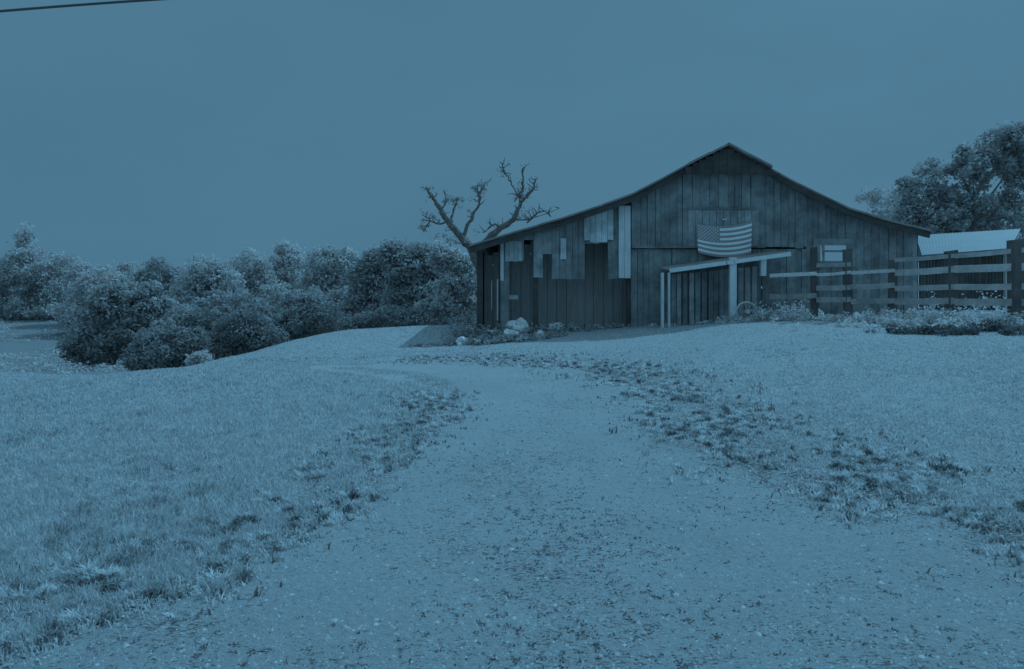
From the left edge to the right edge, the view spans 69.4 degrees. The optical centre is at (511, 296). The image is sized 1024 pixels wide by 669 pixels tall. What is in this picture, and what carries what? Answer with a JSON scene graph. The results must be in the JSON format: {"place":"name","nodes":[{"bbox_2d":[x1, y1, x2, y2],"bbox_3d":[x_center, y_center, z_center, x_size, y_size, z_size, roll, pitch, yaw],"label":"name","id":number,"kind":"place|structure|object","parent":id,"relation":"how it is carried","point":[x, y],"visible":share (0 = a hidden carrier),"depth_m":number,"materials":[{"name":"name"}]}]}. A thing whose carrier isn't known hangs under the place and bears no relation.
{"place":"outdoors","nodes":[
{"label":"outdoors","id":0,"kind":"place"},
{"bbox_2d":[0,0,160,12],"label":"overhead cable","id":1,"kind":"object","parent":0,"point":[66,5],"visible":1,"depth_m":9.14,"materials":[{"name":"black rubber"}]},
{"bbox_2d":[0,388,493,668],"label":"verge grass","id":2,"kind":"structure","parent":0,"point":[218,577],"depth_m":4.57,"materials":[{"name":"green plant"}]},
{"bbox_2d":[0,299,1023,668],"bbox_3d":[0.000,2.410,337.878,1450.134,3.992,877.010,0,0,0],"label":"ground","id":3,"kind":"structure","parent":0,"point":[18,345],"depth_m":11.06,"materials":[{"name":"green plant"}]},
{"bbox_2d":[0,222,82,320],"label":"tall tree","id":4,"kind":"object","parent":3,"relation":"on","point":[39,266],"visible":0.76,"depth_m":68.84,"materials":[{"name":"green plant"}]},
{"bbox_2d":[40,267,137,332],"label":"broad tree","id":5,"kind":"object","parent":3,"relation":"on","point":[82,281],"visible":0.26,"depth_m":59.17,"materials":[{"name":"green plant"}]},
{"bbox_2d":[60,260,137,304],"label":"woodland tree","id":6,"kind":"object","parent":3,"relation":"on","point":[127,266],"visible":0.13,"depth_m":65.38,"materials":[{"name":"green plant"}]},
{"bbox_2d":[0,320,214,374],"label":"meadow scrub","id":7,"kind":"object","parent":3,"relation":"on","point":[104,367],"visible":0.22,"depth_m":36.92,"materials":[{"name":"green plant"}]},
{"bbox_2d":[51,279,178,367],"bbox_3d":[-19.274,1.500,35.927,6.028,4.728,3.927,0,0,0],"label":"dark tree","id":8,"kind":"object","parent":3,"relation":"on","point":[120,317],"visible":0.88,"depth_m":35.23,"materials":[{"name":"green plant"}]},
{"bbox_2d":[132,255,192,327],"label":"round tree","id":9,"kind":"object","parent":3,"relation":"on","point":[156,266],"visible":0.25,"depth_m":61.12,"materials":[{"name":"green plant"}]},
{"bbox_2d":[118,323,212,370],"bbox_3d":[-12.151,2.031,25.980,3.228,2.153,2.863,0,0,0],"label":"bush","id":10,"kind":"object","parent":3,"relation":"on","point":[155,349],"visible":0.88,"depth_m":25.43,"materials":[{"name":"green plant"}]},
{"bbox_2d":[181,349,211,365],"bbox_3d":[-8.548,1.796,19.986,0.784,0.763,0.800,0,0,0],"label":"bush","id":11,"kind":"object","parent":3,"relation":"on","point":[198,357],"visible":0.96,"depth_m":19.89,"materials":[{"name":"green plant"}]},
{"bbox_2d":[163,251,246,318],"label":"pale tree","id":12,"kind":"object","parent":3,"relation":"on","point":[199,280],"visible":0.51,"depth_m":54.21,"materials":[{"name":"green plant"}]},
{"bbox_2d":[159,287,277,357],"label":"woodland tree","id":13,"kind":"object","parent":3,"relation":"on","point":[190,316],"visible":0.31,"depth_m":45.16,"materials":[{"name":"green plant"}]},
{"bbox_2d":[207,307,290,360],"bbox_3d":[-12.017,1.972,33.025,3.886,3.081,3.148,0,0,31],"label":"bush","id":14,"kind":"object","parent":3,"relation":"on","point":[252,331],"visible":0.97,"depth_m":32.34,"materials":[{"name":"green plant"}]},
{"bbox_2d":[226,247,291,310],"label":"pale tree","id":15,"kind":"object","parent":3,"relation":"on","point":[255,274],"visible":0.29,"depth_m":57.41,"materials":[{"name":"green plant"}]},
{"bbox_2d":[262,238,313,307],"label":"pale tree","id":16,"kind":"object","parent":3,"relation":"on","point":[287,263],"visible":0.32,"depth_m":61.41,"materials":[{"name":"green plant"}]},
{"bbox_2d":[260,285,352,331],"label":"woodland tree","id":17,"kind":"object","parent":3,"relation":"on","point":[296,298],"visible":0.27,"depth_m":47.19,"materials":[{"name":"green plant"}]},
{"bbox_2d":[269,297,350,345],"bbox_3d":[-10.180,1.806,35.983,4.811,3.558,3.169,0,0,0],"label":"bush","id":18,"kind":"object","parent":3,"relation":"on","point":[307,321],"visible":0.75,"depth_m":35.46,"materials":[{"name":"green plant"}]},
{"bbox_2d":[295,243,360,330],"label":"pale tree","id":19,"kind":"object","parent":3,"relation":"on","point":[330,276],"visible":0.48,"depth_m":57.20,"materials":[{"name":"green plant"}]},
{"bbox_2d":[337,240,390,316],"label":"dense tree","id":20,"kind":"object","parent":3,"relation":"on","point":[365,296],"visible":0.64,"depth_m":43.14,"materials":[{"name":"green plant"}]},
{"bbox_2d":[333,303,449,330],"bbox_3d":[-5.397,1.554,33.037,5.277,2.580,3.072,0,0,0],"label":"bush","id":21,"kind":"object","parent":3,"relation":"on","point":[409,317],"visible":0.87,"depth_m":32.36,"materials":[{"name":"green plant"}]},
{"bbox_2d":[369,237,448,314],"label":"dense tree","id":22,"kind":"object","parent":3,"relation":"on","point":[411,275],"visible":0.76,"depth_m":41.28,"materials":[{"name":"green plant"}]},
{"bbox_2d":[413,278,476,324],"bbox_3d":[-3.217,0.886,38.018,3.786,3.856,3.038,0,0,-25],"label":"woodland tree","id":23,"kind":"object","parent":3,"relation":"on","point":[422,302],"visible":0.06,"depth_m":37.55,"materials":[{"name":"green plant"}]},
{"bbox_2d":[425,236,476,324],"bbox_3d":[-2.468,-0.225,34.031,3.077,5.147,2.009,0,0,0],"label":"slender tree","id":24,"kind":"object","parent":3,"relation":"on","point":[448,302],"visible":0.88,"depth_m":33.64,"materials":[{"name":"green plant"}]},
{"bbox_2d":[455,336,468,345],"bbox_3d":[-1.210,1.140,18.102,0.387,0.334,0.368,0,0,-33],"label":"stone","id":25,"kind":"object","parent":3,"relation":"on","point":[460,340],"visible":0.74,"depth_m":18.00,"materials":[{"name":"grey stone"}]},
{"bbox_2d":[417,157,558,288],"bbox_3d":[-0.878,-1.870,27.054,5.224,6.574,1.244,0,0,4],"label":"dead tree","id":26,"kind":"object","parent":3,"relation":"on","point":[465,242],"visible":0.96,"depth_m":26.93,"materials":[{"name":"brown plant"}]},
{"bbox_2d":[503,328,518,335],"bbox_3d":[-0.023,0.996,18.703,0.464,0.379,0.483,0,0,-19],"label":"stone","id":27,"kind":"object","parent":3,"relation":"on","point":[507,331],"visible":0.39,"depth_m":18.53,"materials":[{"name":"grey stone"}]},
{"bbox_2d":[506,317,529,333],"bbox_3d":[0.181,0.854,19.225,0.718,0.656,0.643,14,15,41],"label":"stone","id":28,"kind":"object","parent":3,"relation":"on","point":[521,322],"visible":0.41,"depth_m":19.04,"materials":[{"name":"grey stone"}]},
{"bbox_2d":[409,310,631,346],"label":"weeds","id":29,"kind":"object","parent":3,"relation":"on","point":[485,337],"visible":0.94,"depth_m":18.90,"materials":[{"name":"green plant"}]},
{"bbox_2d":[536,330,544,338],"bbox_3d":[0.687,0.977,18.288,0.297,0.295,0.408,1,2,22],"label":"stone","id":30,"kind":"object","parent":3,"relation":"on","point":[540,333],"visible":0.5,"depth_m":18.16,"materials":[{"name":"grey stone"}]},
{"bbox_2d":[548,322,561,331],"bbox_3d":[1.160,0.877,19.412,0.448,0.390,0.388,0,0,17],"label":"stone","id":31,"kind":"object","parent":3,"relation":"on","point":[551,325],"visible":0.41,"depth_m":19.29,"materials":[{"name":"grey stone"}]},
{"bbox_2d":[469,143,930,331],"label":"barn","id":32,"kind":"structure","parent":3,"relation":"on","point":[635,258],"depth_m":19.96,"materials":[{"name":"brown wood"}]},
{"bbox_2d":[688,210,758,245],"bbox_3d":[5.691,-1.832,19.902,1.888,0.966,0.020,0,0,0],"label":"loft door","id":33,"kind":"structure","parent":32,"relation":"in","point":[703,217],"depth_m":19.89,"materials":[{"name":"brown wood"}]},
{"bbox_2d":[697,221,751,256],"bbox_3d":[5.690,-1.539,19.796,1.487,0.980,0.101,0,0,0],"label":"flag","id":34,"kind":"object","parent":32,"relation":"attached to","point":[727,241],"visible":1,"depth_m":19.78,"materials":[{"name":"multicoloured fabric"}]},
{"bbox_2d":[813,239,854,266],"bbox_3d":[8.679,-1.175,19.947,1.117,0.768,0.045,0,0,0],"label":"window","id":35,"kind":"structure","parent":32,"relation":"in","point":[829,250],"depth_m":19.92,"materials":[{"name":"white wood"}]},
{"bbox_2d":[642,286,823,327],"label":"weeds","id":36,"kind":"object","parent":3,"relation":"on","point":[782,313],"visible":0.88,"depth_m":18.01,"materials":[{"name":"green plant"}]},
{"bbox_2d":[736,301,757,318],"bbox_3d":[5.797,0.389,18.250,0.544,0.532,0.200,0,0,0],"label":"wagon wheel","id":37,"kind":"object","parent":3,"relation":"on","point":[746,311],"visible":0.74,"depth_m":18.24,"materials":[{"name":"brown wood"}]},
{"bbox_2d":[853,182,921,217],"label":"tree","id":38,"kind":"object","parent":3,"relation":"on","point":[877,199],"visible":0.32,"depth_m":43.74,"materials":[{"name":"green plant"}]},
{"bbox_2d":[770,239,1023,320],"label":"fence","id":39,"kind":"object","parent":3,"relation":"on","point":[1013,267],"visible":0.96,"depth_m":16.32,"materials":[{"name":"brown wood"}]},
{"bbox_2d":[771,291,1023,330],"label":"weeds","id":40,"kind":"object","parent":3,"relation":"on","point":[932,318],"visible":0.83,"depth_m":15.58,"materials":[{"name":"green plant"}]},
{"bbox_2d":[863,318,1023,335],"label":"weeds","id":41,"kind":"object","parent":3,"relation":"on","point":[949,329],"visible":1,"depth_m":14.09,"materials":[{"name":"green plant"}]},
{"bbox_2d":[882,120,1023,238],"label":"leafy tree","id":42,"kind":"object","parent":3,"relation":"on","point":[951,202],"visible":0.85,"depth_m":37.47,"materials":[{"name":"green plant"}]},
{"bbox_2d":[918,229,1020,309],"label":"shed","id":43,"kind":"structure","parent":3,"relation":"on","point":[962,242],"depth_m":24.64,"materials":[{"name":"metal"}]},
{"bbox_2d":[0,0,1023,298],"label":"sky","id":44,"kind":"structure","parent":0,"point":[175,130],"materials":[{"name":"blue"}]},
{"bbox_2d":[0,361,1023,668],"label":"track","id":45,"kind":"structure","parent":0,"point":[565,429],"depth_m":4.16,"materials":[{"name":"grey gravel"}]},
{"bbox_2d":[6,369,1023,668],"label":"track weeds","id":46,"kind":"object","parent":45,"relation":"on","point":[594,571],"visible":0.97,"depth_m":4.06,"materials":[{"name":"green plant"}]},
{"bbox_2d":[364,347,1023,620],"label":"verge grass","id":47,"kind":"structure","parent":0,"point":[854,466],"depth_m":6.72,"materials":[{"name":"green plant"}]}
]}

